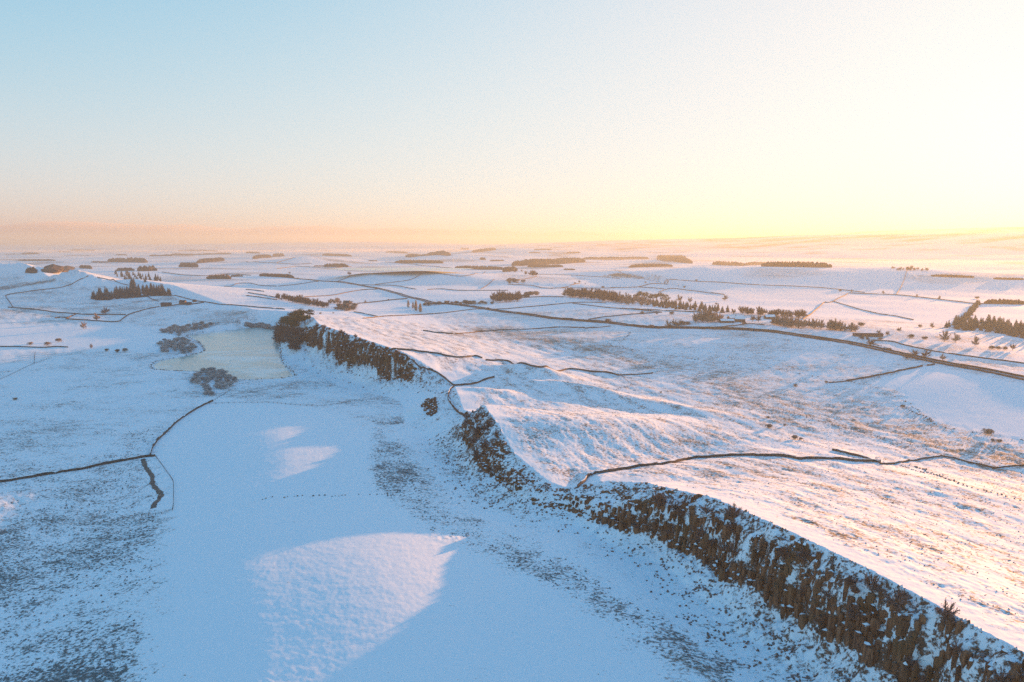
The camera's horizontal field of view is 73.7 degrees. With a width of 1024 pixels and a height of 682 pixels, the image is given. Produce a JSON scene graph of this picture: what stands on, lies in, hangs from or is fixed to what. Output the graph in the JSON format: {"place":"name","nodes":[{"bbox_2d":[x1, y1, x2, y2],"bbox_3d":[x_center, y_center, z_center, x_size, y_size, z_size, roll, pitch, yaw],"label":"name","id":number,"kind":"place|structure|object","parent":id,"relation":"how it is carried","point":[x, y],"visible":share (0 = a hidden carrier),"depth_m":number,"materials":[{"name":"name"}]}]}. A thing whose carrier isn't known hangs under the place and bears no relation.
{"place":"outdoors","nodes":[
{"label":"outdoors","id":0,"kind":"place"},
{"bbox_2d":[141,458,163,508],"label":"stream","id":1,"kind":"structure","parent":0,"point":[152,483],"depth_m":416.52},
{"bbox_2d":[154,327,292,379],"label":"lake","id":2,"kind":"structure","parent":0,"point":[248,353],"depth_m":895.63,"materials":[{"name":"ice"}]},
{"bbox_2d":[332,268,471,270],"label":"pond","id":3,"kind":"structure","parent":0,"point":[393,269],"depth_m":2382.36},
{"bbox_2d":[0,227,1023,681],"bbox_3d":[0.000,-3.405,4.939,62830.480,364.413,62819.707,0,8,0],"label":"ground","id":4,"kind":"structure","parent":0,"point":[354,575],"depth_m":424.25,"materials":[{"name":"snow"}]},
{"bbox_2d":[25,266,37,272],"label":"plantation","id":5,"kind":"object","parent":4,"relation":"on","point":[31,270],"visible":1,"depth_m":2174.96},
{"bbox_2d":[0,346,67,347],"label":"dry stone wall","id":6,"kind":"structure","parent":4,"relation":"on","point":[34,347],"depth_m":957.98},
{"bbox_2d":[18,259,55,260],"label":"plantation","id":7,"kind":"object","parent":4,"relation":"on","point":[37,260],"visible":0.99,"depth_m":5012.41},
{"bbox_2d":[6,276,87,295],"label":"dry stone wall","id":8,"kind":"structure","parent":4,"relation":"on","point":[45,289],"depth_m":1779.20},
{"bbox_2d":[40,264,74,272],"bbox_3d":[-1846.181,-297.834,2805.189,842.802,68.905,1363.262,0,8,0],"label":"plantation","id":9,"kind":"object","parent":4,"relation":"on","point":[52,268],"visible":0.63,"depth_m":2225.79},
{"bbox_2d":[8,307,125,314],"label":"dry stone wall","id":10,"kind":"structure","parent":4,"relation":"on","point":[65,312],"depth_m":1368.86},
{"bbox_2d":[0,454,154,482],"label":"dry stone wall","id":11,"kind":"structure","parent":4,"relation":"on","point":[74,469],"depth_m":450.06,"materials":[{"name":"stone"}]},
{"bbox_2d":[66,306,158,321],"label":"dry stone wall","id":12,"kind":"structure","parent":4,"relation":"on","point":[110,321],"depth_m":1266.22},
{"bbox_2d":[107,258,126,261],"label":"plantation","id":13,"kind":"object","parent":4,"relation":"on","point":[117,260],"visible":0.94,"depth_m":4791.47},
{"bbox_2d":[116,267,134,270],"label":"plantation","id":14,"kind":"object","parent":4,"relation":"on","point":[125,269],"visible":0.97,"depth_m":3205.66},
{"bbox_2d":[126,257,147,262],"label":"plantation","id":15,"kind":"object","parent":4,"relation":"on","point":[138,260],"visible":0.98,"depth_m":4767.61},
{"bbox_2d":[137,265,157,270],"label":"plantation","id":16,"kind":"object","parent":4,"relation":"on","point":[146,268],"visible":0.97,"depth_m":3206.07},
{"bbox_2d":[141,455,173,516],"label":"fence","id":17,"kind":"object","parent":4,"relation":"on","point":[173,489],"visible":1,"depth_m":397.76,"materials":[{"name":"brown wood"}]},
{"bbox_2d":[160,302,171,306],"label":"barn","id":18,"kind":"structure","parent":4,"relation":"on","point":[164,304],"depth_m":1455.71,"materials":[{"name":"stone"}]},
{"bbox_2d":[150,400,212,453],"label":"dry stone wall","id":19,"kind":"structure","parent":4,"relation":"on","point":[172,425],"depth_m":563.15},
{"bbox_2d":[179,262,198,266],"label":"plantation","id":20,"kind":"object","parent":4,"relation":"on","point":[186,264],"visible":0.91,"depth_m":3626.97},
{"bbox_2d":[196,257,224,262],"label":"plantation","id":21,"kind":"object","parent":4,"relation":"on","point":[206,260],"visible":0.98,"depth_m":4529.98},
{"bbox_2d":[194,253,230,254],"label":"plantation","id":22,"kind":"object","parent":4,"relation":"on","point":[210,253],"visible":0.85,"depth_m":7625.65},
{"bbox_2d":[206,274,231,278],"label":"plantation","id":23,"kind":"object","parent":4,"relation":"on","point":[220,276],"visible":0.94,"depth_m":2486.47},
{"bbox_2d":[175,295,284,309],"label":"dry stone wall","id":24,"kind":"structure","parent":4,"relation":"on","point":[231,304],"depth_m":1381.05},
{"bbox_2d":[252,254,271,258],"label":"plantation","id":25,"kind":"object","parent":4,"relation":"on","point":[258,256],"visible":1,"depth_m":5515.60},
{"bbox_2d":[259,273,294,277],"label":"plantation","id":26,"kind":"object","parent":4,"relation":"on","point":[277,275],"visible":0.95,"depth_m":2638.25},
{"bbox_2d":[209,399,354,405],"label":"fence","id":27,"kind":"object","parent":4,"relation":"on","point":[289,403],"visible":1,"depth_m":617.53,"materials":[{"name":"brown wood"}]},
{"bbox_2d":[287,337,301,349],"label":"bare tree","id":28,"kind":"object","parent":4,"relation":"on","point":[293,343],"visible":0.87,"depth_m":894.94,"materials":[{"name":"brown plant"}]},
{"bbox_2d":[292,314,302,322],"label":"pine tree","id":29,"kind":"object","parent":4,"relation":"on","point":[298,319],"visible":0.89,"depth_m":977.75,"materials":[{"name":"brown plant"}]},
{"bbox_2d":[294,333,308,343],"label":"bare tree","id":30,"kind":"object","parent":4,"relation":"on","point":[302,337],"visible":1,"depth_m":899.22,"materials":[{"name":"brown plant"}]},
{"bbox_2d":[324,263,348,266],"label":"plantation","id":31,"kind":"object","parent":4,"relation":"on","point":[335,265],"visible":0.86,"depth_m":3701.30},
{"bbox_2d":[322,253,351,255],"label":"plantation","id":32,"kind":"object","parent":4,"relation":"on","point":[329,254],"visible":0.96,"depth_m":6784.05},
{"bbox_2d":[304,289,375,296],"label":"dry stone wall","id":33,"kind":"structure","parent":4,"relation":"on","point":[340,293],"depth_m":1808.94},
{"bbox_2d":[296,325,416,381],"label":"crag","id":34,"kind":"structure","parent":4,"relation":"on","point":[384,360],"depth_m":750.77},
{"bbox_2d":[0,418,739,681],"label":"rushes","id":35,"kind":"object","parent":4,"relation":"on","point":[114,679],"visible":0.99,"depth_m":305.93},
{"bbox_2d":[280,328,460,419],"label":"heather","id":36,"kind":"object","parent":4,"relation":"on","point":[376,379],"visible":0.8,"depth_m":710.32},
{"bbox_2d":[357,298,406,303],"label":"dry stone wall","id":37,"kind":"structure","parent":4,"relation":"on","point":[382,300],"depth_m":1578.93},
{"bbox_2d":[395,259,442,262],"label":"plantation","id":38,"kind":"object","parent":4,"relation":"on","point":[418,261],"visible":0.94,"depth_m":4257.15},
{"bbox_2d":[401,353,453,384],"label":"dry stone wall","id":39,"kind":"structure","parent":4,"relation":"on","point":[431,369],"depth_m":662.00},
{"bbox_2d":[374,348,481,357],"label":"dry stone wall","id":40,"kind":"structure","parent":4,"relation":"on","point":[431,352],"depth_m":714.82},
{"bbox_2d":[405,250,450,257],"bbox_3d":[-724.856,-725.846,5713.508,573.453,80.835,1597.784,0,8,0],"label":"plantation","id":41,"kind":"object","parent":4,"relation":"on","point":[443,252],"visible":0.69,"depth_m":5336.52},
{"bbox_2d":[421,397,437,415],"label":"rock outcrop","id":42,"kind":"object","parent":4,"relation":"on","point":[432,407],"visible":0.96,"depth_m":555.39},
{"bbox_2d":[375,271,485,284],"bbox_3d":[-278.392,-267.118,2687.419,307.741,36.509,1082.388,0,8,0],"label":"dry stone wall","id":43,"kind":"structure","parent":4,"relation":"on","point":[427,272],"depth_m":2303.37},
{"bbox_2d":[363,308,507,318],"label":"dry stone wall","id":44,"kind":"structure","parent":4,"relation":"on","point":[428,313],"depth_m":1281.95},
{"bbox_2d":[448,385,464,415],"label":"dry stone wall","id":45,"kind":"structure","parent":4,"relation":"on","point":[455,409],"depth_m":544.48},
{"bbox_2d":[427,288,507,290],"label":"dry stone wall","id":46,"kind":"structure","parent":4,"relation":"on","point":[472,290],"depth_m":1877.63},
{"bbox_2d":[454,376,494,385],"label":"dry stone wall","id":47,"kind":"structure","parent":4,"relation":"on","point":[479,381],"depth_m":635.41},
{"bbox_2d":[455,265,502,269],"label":"plantation","id":48,"kind":"object","parent":4,"relation":"on","point":[477,267],"visible":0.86,"depth_m":3483.26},
{"bbox_2d":[472,248,495,252],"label":"plantation","id":49,"kind":"object","parent":4,"relation":"on","point":[483,250],"visible":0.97,"depth_m":6669.30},
{"bbox_2d":[422,407,569,508],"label":"heather","id":50,"kind":"object","parent":4,"relation":"on","point":[492,441],"visible":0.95,"depth_m":403.75,"materials":[{"name":"plant"}]},
{"bbox_2d":[462,413,534,491],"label":"crag","id":51,"kind":"structure","parent":4,"relation":"on","point":[485,465],"depth_m":406.41,"materials":[{"name":"stone"}]},
{"bbox_2d":[423,326,584,333],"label":"dry stone wall","id":52,"kind":"structure","parent":4,"relation":"on","point":[503,329],"depth_m":1050.64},
{"bbox_2d":[502,266,516,271],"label":"plantation","id":53,"kind":"object","parent":4,"relation":"on","point":[505,269],"visible":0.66,"depth_m":3224.05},
{"bbox_2d":[528,264,562,266],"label":"plantation","id":54,"kind":"object","parent":4,"relation":"on","point":[545,265],"visible":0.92,"depth_m":3718.00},
{"bbox_2d":[511,257,584,265],"bbox_3d":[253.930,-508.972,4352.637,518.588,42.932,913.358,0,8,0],"label":"plantation","id":55,"kind":"object","parent":4,"relation":"on","point":[543,261],"visible":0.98,"depth_m":4244.94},
{"bbox_2d":[485,359,617,375],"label":"dry stone wall","id":56,"kind":"structure","parent":4,"relation":"on","point":[528,364],"depth_m":723.75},
{"bbox_2d":[508,302,605,308],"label":"dry stone wall","id":57,"kind":"structure","parent":4,"relation":"on","point":[559,303],"depth_m":1406.70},
{"bbox_2d":[148,332,1023,500],"bbox_3d":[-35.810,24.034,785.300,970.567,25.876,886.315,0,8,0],"label":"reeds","id":58,"kind":"object","parent":4,"relation":"on","point":[280,352],"visible":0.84,"depth_m":689.27,"materials":[{"name":"brown plant"}]},
{"bbox_2d":[583,256,648,259],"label":"plantation","id":59,"kind":"object","parent":4,"relation":"on","point":[612,258],"visible":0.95,"depth_m":5226.95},
{"bbox_2d":[572,303,659,311],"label":"dry stone wall","id":60,"kind":"structure","parent":4,"relation":"on","point":[617,308],"depth_m":1290.32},
{"bbox_2d":[588,312,661,319],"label":"dry stone wall","id":61,"kind":"structure","parent":4,"relation":"on","point":[624,314],"depth_m":1166.38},
{"bbox_2d":[618,372,652,375],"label":"dry stone wall","id":62,"kind":"structure","parent":4,"relation":"on","point":[635,374],"depth_m":717.01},
{"bbox_2d":[629,263,672,267],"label":"plantation","id":63,"kind":"object","parent":4,"relation":"on","point":[650,265],"visible":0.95,"depth_m":3738.17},
{"bbox_2d":[293,278,1023,379],"bbox_3d":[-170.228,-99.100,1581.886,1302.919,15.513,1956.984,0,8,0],"label":"dry stone wall","id":64,"kind":"structure","parent":4,"relation":"on","point":[1014,377],"depth_m":965.96,"materials":[{"name":"stone"}]},
{"bbox_2d":[299,278,1023,377],"bbox_3d":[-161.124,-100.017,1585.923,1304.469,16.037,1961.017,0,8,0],"label":"dry stone wall","id":65,"kind":"structure","parent":4,"relation":"on","point":[994,370],"depth_m":948.37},
{"bbox_2d":[445,429,886,681],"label":"scree","id":66,"kind":"structure","parent":4,"relation":"on","point":[885,677],"depth_m":251.04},
{"bbox_2d":[631,308,702,311],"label":"dry stone wall","id":67,"kind":"structure","parent":4,"relation":"on","point":[666,310],"depth_m":1240.05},
{"bbox_2d":[657,255,692,263],"bbox_3d":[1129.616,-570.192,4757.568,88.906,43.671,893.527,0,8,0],"label":"plantation","id":68,"kind":"object","parent":4,"relation":"on","point":[674,259],"visible":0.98,"depth_m":4629.68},
{"bbox_2d":[659,288,723,294],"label":"dry stone wall","id":69,"kind":"structure","parent":4,"relation":"on","point":[690,290],"depth_m":1903.51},
{"bbox_2d":[719,319,734,322],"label":"barn","id":70,"kind":"structure","parent":4,"relation":"on","point":[726,320],"depth_m":1038.43,"materials":[{"name":"stone"}]},
{"bbox_2d":[712,261,743,265],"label":"plantation","id":71,"kind":"object","parent":4,"relation":"on","point":[732,263],"visible":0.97,"depth_m":4153.72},
{"bbox_2d":[577,453,880,486],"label":"dry stone wall","id":72,"kind":"structure","parent":4,"relation":"on","point":[580,483],"depth_m":415.86,"materials":[{"name":"stone"}]},
{"bbox_2d":[443,379,1023,680],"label":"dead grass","id":73,"kind":"structure","parent":4,"relation":"on","point":[821,473],"depth_m":416.37,"materials":[{"name":"plant"}]},
{"bbox_2d":[709,323,764,327],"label":"dry stone wall","id":74,"kind":"structure","parent":4,"relation":"on","point":[739,324],"depth_m":1010.12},
{"bbox_2d":[735,315,745,321],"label":"farmhouse","id":75,"kind":"object","parent":4,"relation":"on","point":[740,318],"visible":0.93,"depth_m":1046.86,"materials":[{"name":"stone"}]},
{"bbox_2d":[744,262,766,265],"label":"plantation","id":76,"kind":"object","parent":4,"relation":"on","point":[752,263],"visible":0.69,"depth_m":4204.73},
{"bbox_2d":[670,279,864,292],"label":"dry stone wall","id":77,"kind":"structure","parent":4,"relation":"on","point":[768,285],"depth_m":1979.43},
{"bbox_2d":[531,484,1023,681],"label":"crag","id":78,"kind":"structure","parent":4,"relation":"on","point":[866,624],"depth_m":235.83,"materials":[{"name":"stone"}]},
{"bbox_2d":[670,501,680,510],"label":"birch tree","id":79,"kind":"object","parent":78,"relation":"on","point":[676,507],"visible":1,"depth_m":302.91,"materials":[{"name":"brown plant"}]},
{"bbox_2d":[700,505,712,514],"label":"birch tree","id":80,"kind":"object","parent":78,"relation":"on","point":[706,510],"visible":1,"depth_m":288.25,"materials":[{"name":"brown plant"}]},
{"bbox_2d":[718,540,729,552],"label":"birch tree","id":81,"kind":"object","parent":78,"relation":"on","point":[721,547],"visible":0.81,"depth_m":274.47,"materials":[{"name":"brown plant"}]},
{"bbox_2d":[724,516,738,534],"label":"birch tree","id":82,"kind":"object","parent":78,"relation":"on","point":[729,526],"visible":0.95,"depth_m":272.02,"materials":[{"name":"brown plant"}]},
{"bbox_2d":[727,540,738,554],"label":"birch tree","id":83,"kind":"object","parent":78,"relation":"on","point":[730,549],"visible":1,"depth_m":269.06,"materials":[{"name":"brown plant"}]},
{"bbox_2d":[726,501,742,515],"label":"birch tree","id":84,"kind":"object","parent":78,"relation":"on","point":[738,510],"visible":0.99,"depth_m":278.23,"materials":[{"name":"brown plant"}]},
{"bbox_2d":[513,482,1023,681],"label":"heather","id":85,"kind":"object","parent":78,"relation":"on","point":[982,656],"visible":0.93,"depth_m":245.27,"materials":[{"name":"plant"}]},
{"bbox_2d":[776,546,787,560],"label":"birch tree","id":86,"kind":"object","parent":78,"relation":"on","point":[782,550],"visible":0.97,"depth_m":244.19,"materials":[{"name":"brown plant"}]},
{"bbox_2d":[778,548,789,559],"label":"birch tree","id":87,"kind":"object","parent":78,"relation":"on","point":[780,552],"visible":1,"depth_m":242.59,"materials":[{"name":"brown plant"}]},
{"bbox_2d":[797,546,811,562],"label":"birch tree","id":88,"kind":"object","parent":78,"relation":"on","point":[806,554],"visible":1,"depth_m":238.15,"materials":[{"name":"brown plant"}]},
{"bbox_2d":[822,590,830,600],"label":"birch tree","id":89,"kind":"object","parent":78,"relation":"on","point":[828,597],"visible":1,"depth_m":224.41,"materials":[{"name":"brown plant"}]},
{"bbox_2d":[844,574,859,588],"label":"birch tree","id":90,"kind":"object","parent":78,"relation":"on","point":[850,577],"visible":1,"depth_m":217.55,"materials":[{"name":"brown plant"}]},
{"bbox_2d":[844,602,862,620],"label":"birch tree","id":91,"kind":"object","parent":78,"relation":"on","point":[853,612],"visible":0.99,"depth_m":213.16,"materials":[{"name":"brown plant"}]},
{"bbox_2d":[850,584,860,594],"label":"birch tree","id":92,"kind":"object","parent":78,"relation":"on","point":[855,590],"visible":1,"depth_m":215.73,"materials":[{"name":"brown plant"}]},
{"bbox_2d":[862,572,885,592],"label":"birch tree","id":93,"kind":"object","parent":78,"relation":"on","point":[869,582],"visible":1,"depth_m":211.93,"materials":[{"name":"brown plant"}]},
{"bbox_2d":[884,588,908,609],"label":"birch tree","id":94,"kind":"object","parent":78,"relation":"on","point":[898,598],"visible":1,"depth_m":202.40,"materials":[{"name":"brown plant"}]},
{"bbox_2d":[904,654,919,664],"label":"birch tree","id":95,"kind":"object","parent":78,"relation":"on","point":[910,659],"visible":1,"depth_m":194.13,"materials":[{"name":"brown plant"}]},
{"bbox_2d":[932,597,959,624],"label":"birch tree","id":96,"kind":"object","parent":78,"relation":"on","point":[945,612],"visible":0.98,"depth_m":190.50,"materials":[{"name":"brown plant"}]},
{"bbox_2d":[938,613,956,628],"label":"birch tree","id":97,"kind":"object","parent":78,"relation":"on","point":[946,619],"visible":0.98,"depth_m":189.56,"materials":[{"name":"brown plant"}]},
{"bbox_2d":[951,640,967,653],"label":"birch tree","id":98,"kind":"object","parent":78,"relation":"on","point":[960,645],"visible":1,"depth_m":182.15,"materials":[{"name":"brown plant"}]},
{"bbox_2d":[989,663,1015,681],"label":"birch tree","id":99,"kind":"object","parent":78,"relation":"on","point":[998,678],"visible":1,"depth_m":168.47,"materials":[{"name":"brown plant"}]},
{"bbox_2d":[761,261,832,267],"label":"plantation","id":100,"kind":"object","parent":4,"relation":"on","point":[794,264],"visible":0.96,"depth_m":2462.54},
{"bbox_2d":[832,448,880,462],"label":"dry stone wall","id":101,"kind":"structure","parent":4,"relation":"on","point":[853,454],"depth_m":434.06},
{"bbox_2d":[773,407,941,454],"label":"fence","id":102,"kind":"object","parent":4,"relation":"on","point":[857,431],"visible":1,"depth_m":502.38,"materials":[{"name":"brown wood"}]},
{"bbox_2d":[852,333,883,336],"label":"shed","id":103,"kind":"structure","parent":4,"relation":"on","point":[868,334],"depth_m":897.80,"materials":[{"name":"stone"}]},
{"bbox_2d":[834,301,913,319],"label":"dry stone wall","id":104,"kind":"structure","parent":4,"relation":"on","point":[875,312],"depth_m":1283.69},
{"bbox_2d":[846,365,922,380],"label":"dry stone wall","id":105,"kind":"structure","parent":4,"relation":"on","point":[897,370],"depth_m":682.97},
{"bbox_2d":[879,455,941,464],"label":"dry stone wall","id":106,"kind":"structure","parent":4,"relation":"on","point":[896,462],"depth_m":429.49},
{"bbox_2d":[849,292,1023,304],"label":"dry stone wall","id":107,"kind":"structure","parent":4,"relation":"on","point":[932,298],"depth_m":1611.52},
{"bbox_2d":[939,330,951,341],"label":"frosted tree","id":108,"kind":"object","parent":4,"relation":"on","point":[945,337],"visible":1,"depth_m":861.03,"materials":[{"name":"brown plant"}]},
{"bbox_2d":[874,340,1023,363],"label":"dry stone wall","id":109,"kind":"structure","parent":4,"relation":"on","point":[953,353],"depth_m":766.83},
{"bbox_2d":[931,274,973,277],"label":"plantation","id":110,"kind":"object","parent":4,"relation":"on","point":[952,276],"visible":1,"depth_m":2110.48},
{"bbox_2d":[942,455,994,468],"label":"dry stone wall","id":111,"kind":"structure","parent":4,"relation":"on","point":[971,462],"depth_m":432.61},
{"bbox_2d":[981,428,994,433],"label":"bush","id":112,"kind":"object","parent":4,"relation":"on","point":[988,431],"visible":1,"depth_m":489.55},
{"bbox_2d":[984,299,1023,304],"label":"plantation","id":113,"kind":"object","parent":4,"relation":"on","point":[1014,302],"visible":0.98,"depth_m":1480.67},
{"bbox_2d":[993,277,1023,279],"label":"plantation","id":114,"kind":"object","parent":4,"relation":"on","point":[1003,278],"visible":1,"depth_m":2041.93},
{"bbox_2d":[995,464,1023,468],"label":"dry stone wall","id":115,"kind":"structure","parent":4,"relation":"on","point":[1003,466],"depth_m":424.48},
{"bbox_2d":[0,0,1023,244],"label":"sky","id":116,"kind":"structure","parent":0,"point":[122,122],"materials":[{"name":"blue"}]},
{"bbox_2d":[344,282,1022,377],"bbox_3d":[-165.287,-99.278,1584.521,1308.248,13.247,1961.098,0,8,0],"label":"road","id":117,"kind":"structure","parent":0,"point":[781,332],"depth_m":822.69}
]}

